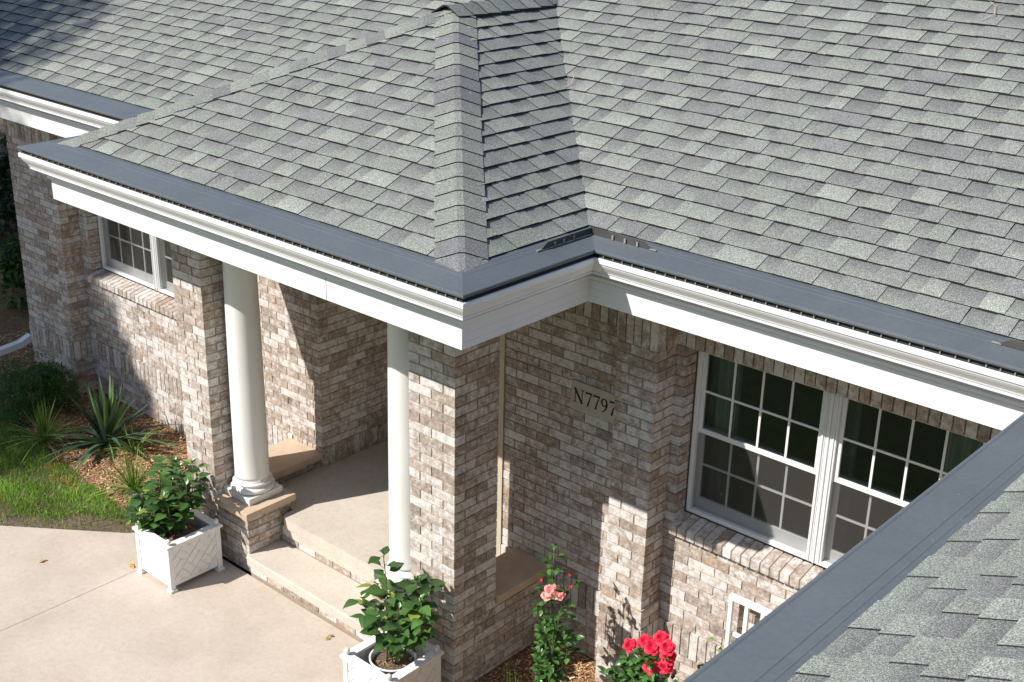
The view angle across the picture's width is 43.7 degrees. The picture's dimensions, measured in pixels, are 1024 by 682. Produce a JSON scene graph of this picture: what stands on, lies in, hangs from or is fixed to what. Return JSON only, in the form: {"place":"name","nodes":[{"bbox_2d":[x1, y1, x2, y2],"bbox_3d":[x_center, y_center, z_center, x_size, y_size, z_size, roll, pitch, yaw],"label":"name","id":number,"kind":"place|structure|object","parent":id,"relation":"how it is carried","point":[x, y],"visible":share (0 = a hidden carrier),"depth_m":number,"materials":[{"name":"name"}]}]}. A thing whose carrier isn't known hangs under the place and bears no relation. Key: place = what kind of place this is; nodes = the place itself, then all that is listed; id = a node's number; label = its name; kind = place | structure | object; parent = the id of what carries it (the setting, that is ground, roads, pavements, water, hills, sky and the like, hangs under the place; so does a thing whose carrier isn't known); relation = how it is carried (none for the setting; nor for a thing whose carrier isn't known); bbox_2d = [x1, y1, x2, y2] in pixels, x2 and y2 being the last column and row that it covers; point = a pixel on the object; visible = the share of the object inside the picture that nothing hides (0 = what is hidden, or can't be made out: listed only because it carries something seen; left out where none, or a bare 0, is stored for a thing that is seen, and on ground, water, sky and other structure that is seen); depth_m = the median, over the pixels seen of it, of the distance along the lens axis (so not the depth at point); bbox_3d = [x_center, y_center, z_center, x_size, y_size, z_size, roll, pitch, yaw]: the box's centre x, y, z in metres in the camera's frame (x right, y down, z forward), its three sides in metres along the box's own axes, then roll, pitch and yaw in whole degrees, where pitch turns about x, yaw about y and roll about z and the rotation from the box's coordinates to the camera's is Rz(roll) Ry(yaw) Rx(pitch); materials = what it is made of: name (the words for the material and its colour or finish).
{"place":"outdoors","nodes":[
{"label":"outdoors","id":0,"kind":"place"},
{"bbox_2d":[0,117,134,532],"bbox_3d":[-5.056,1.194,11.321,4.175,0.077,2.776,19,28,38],"label":"grass","id":1,"kind":"structure","parent":0,"point":[21,467],"depth_m":11.18,"materials":[{"name":"green plant"}]},
{"bbox_2d":[0,526,138,630],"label":"driveway","id":2,"kind":"structure","parent":0,"point":[75,564],"depth_m":10.02,"materials":[{"name":"concrete"}]},
{"bbox_2d":[0,559,360,681],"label":"driveway","id":3,"kind":"structure","parent":0,"point":[230,622],"depth_m":9.16,"materials":[{"name":"concrete"}]},
{"bbox_2d":[132,508,224,593],"bbox_3d":[-2.583,1.585,9.905,0.468,0.451,0.502,19,28,38],"label":"planter box","id":4,"kind":"object","parent":3,"relation":"on","point":[172,564],"visible":0.87,"depth_m":9.77,"materials":[{"name":"white plastic"}]},
{"bbox_2d":[120,455,211,541],"bbox_3d":[-2.681,1.195,9.803,0.744,0.707,0.573,19,28,38],"label":"potted hibiscus","id":5,"kind":"object","parent":4,"relation":"in","point":[152,508],"visible":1,"depth_m":9.74,"materials":[{"name":"green plant"}]},
{"bbox_2d":[339,630,443,681],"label":"planter box","id":6,"kind":"object","parent":3,"relation":"on","point":[425,666],"visible":0.69,"depth_m":8.35,"materials":[{"name":"white plastic"}]},
{"bbox_2d":[343,546,445,674],"bbox_3d":[-0.742,1.869,8.349,0.721,1.104,0.518,19,28,38],"label":"potted hibiscus","id":7,"kind":"object","parent":6,"relation":"in","point":[403,619],"visible":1,"depth_m":8.24,"materials":[{"name":"green plant"}]},
{"bbox_2d":[222,556,250,575],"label":"ground","id":8,"kind":"structure","parent":0,"point":[236,565],"depth_m":10.26,"materials":[{"name":"black"}]},
{"bbox_2d":[0,209,188,517],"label":"mulch bed","id":9,"kind":"object","parent":8,"relation":"on","point":[14,320],"visible":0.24,"depth_m":12.32,"materials":[{"name":"brown wood"}]},
{"bbox_2d":[0,134,17,243],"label":"background shrub","id":10,"kind":"object","parent":9,"relation":"on","point":[6,190],"visible":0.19,"depth_m":17.36,"materials":[{"name":"green plant"}]},
{"bbox_2d":[0,231,28,309],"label":"background shrub","id":11,"kind":"object","parent":9,"relation":"on","point":[11,269],"visible":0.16,"depth_m":15.24,"materials":[{"name":"green plant"}]},
{"bbox_2d":[0,350,84,426],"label":"evergreen shrub","id":12,"kind":"object","parent":9,"relation":"on","point":[49,385],"visible":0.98,"depth_m":12.38,"materials":[{"name":"green plant"}]},
{"bbox_2d":[0,397,89,468],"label":"ornamental grass","id":13,"kind":"object","parent":9,"relation":"on","point":[44,426],"depth_m":11.91,"materials":[{"name":"green plant"}]},
{"bbox_2d":[39,373,182,472],"bbox_3d":[-3.817,0.754,11.893,1.457,0.941,1.386,19,28,38],"label":"yucca plant","id":14,"kind":"object","parent":9,"relation":"on","point":[107,418],"visible":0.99,"depth_m":11.85,"materials":[{"name":"green plant"}]},
{"bbox_2d":[87,443,178,512],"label":"ornamental grass","id":15,"kind":"object","parent":9,"relation":"on","point":[130,480],"depth_m":11.07,"materials":[{"name":"green plant"}]},
{"bbox_2d":[95,424,175,466],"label":"ornamental grass","id":16,"kind":"object","parent":9,"relation":"on","point":[132,445],"depth_m":11.77,"materials":[{"name":"green plant"}]},
{"bbox_2d":[0,0,1023,681],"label":"brick house","id":17,"kind":"structure","parent":8,"relation":"on","point":[340,292],"depth_m":8.08,"materials":[{"name":"brick"}]},
{"bbox_2d":[0,333,31,355],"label":"downspout","id":18,"kind":"object","parent":17,"relation":"attached to","point":[23,341],"visible":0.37,"depth_m":13.37,"materials":[{"name":"white metal"}]},
{"bbox_2d":[97,215,174,297],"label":"window","id":19,"kind":"structure","parent":17,"relation":"in","point":[148,257],"depth_m":12.47,"materials":[{"name":"white plastic"}]},
{"bbox_2d":[570,379,615,423],"bbox_3d":[0.573,0.411,8.325,0.480,0.210,0.016,19,28,38],"label":"house number plaque","id":20,"kind":"object","parent":17,"relation":"attached to","point":[595,402],"visible":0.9,"depth_m":8.35,"materials":[{"name":"stone"}]},
{"bbox_2d":[686,351,984,567],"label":"window","id":21,"kind":"structure","parent":17,"relation":"in","point":[790,438],"depth_m":9.71,"materials":[{"name":"white plastic"}]},
{"bbox_2d":[474,635,596,681],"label":"mulch bed","id":22,"kind":"object","parent":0,"point":[515,657],"visible":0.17,"depth_m":8.94,"materials":[{"name":"brown wood"}]},
{"bbox_2d":[498,653,518,681],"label":"ornamental grass","id":23,"kind":"object","parent":22,"relation":"on","point":[509,675],"depth_m":8.51,"materials":[{"name":"green plant"}]},
{"bbox_2d":[528,537,583,681],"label":"pink rose bush","id":24,"kind":"object","parent":22,"relation":"on","point":[548,669],"visible":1,"depth_m":8.20,"materials":[{"name":"green plant"}]},
{"bbox_2d":[596,630,677,681],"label":"red rose bush","id":25,"kind":"object","parent":22,"relation":"on","point":[645,666],"visible":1,"depth_m":7.76,"materials":[{"name":"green plant"}]},
{"bbox_2d":[724,593,771,647],"bbox_3d":[1.584,2.139,7.970,0.618,1.043,0.044,19,28,38],"label":"garden trellis","id":26,"kind":"object","parent":22,"relation":"on","point":[749,605],"visible":0.37,"depth_m":7.93,"materials":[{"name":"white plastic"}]},
{"bbox_2d":[697,637,722,668],"bbox_3d":[1.323,2.222,7.981,0.332,0.872,0.286,0,22,-4],"label":"plant","id":27,"kind":"object","parent":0,"point":[720,649],"visible":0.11,"depth_m":7.90,"materials":[{"name":"green plant"}]}
]}

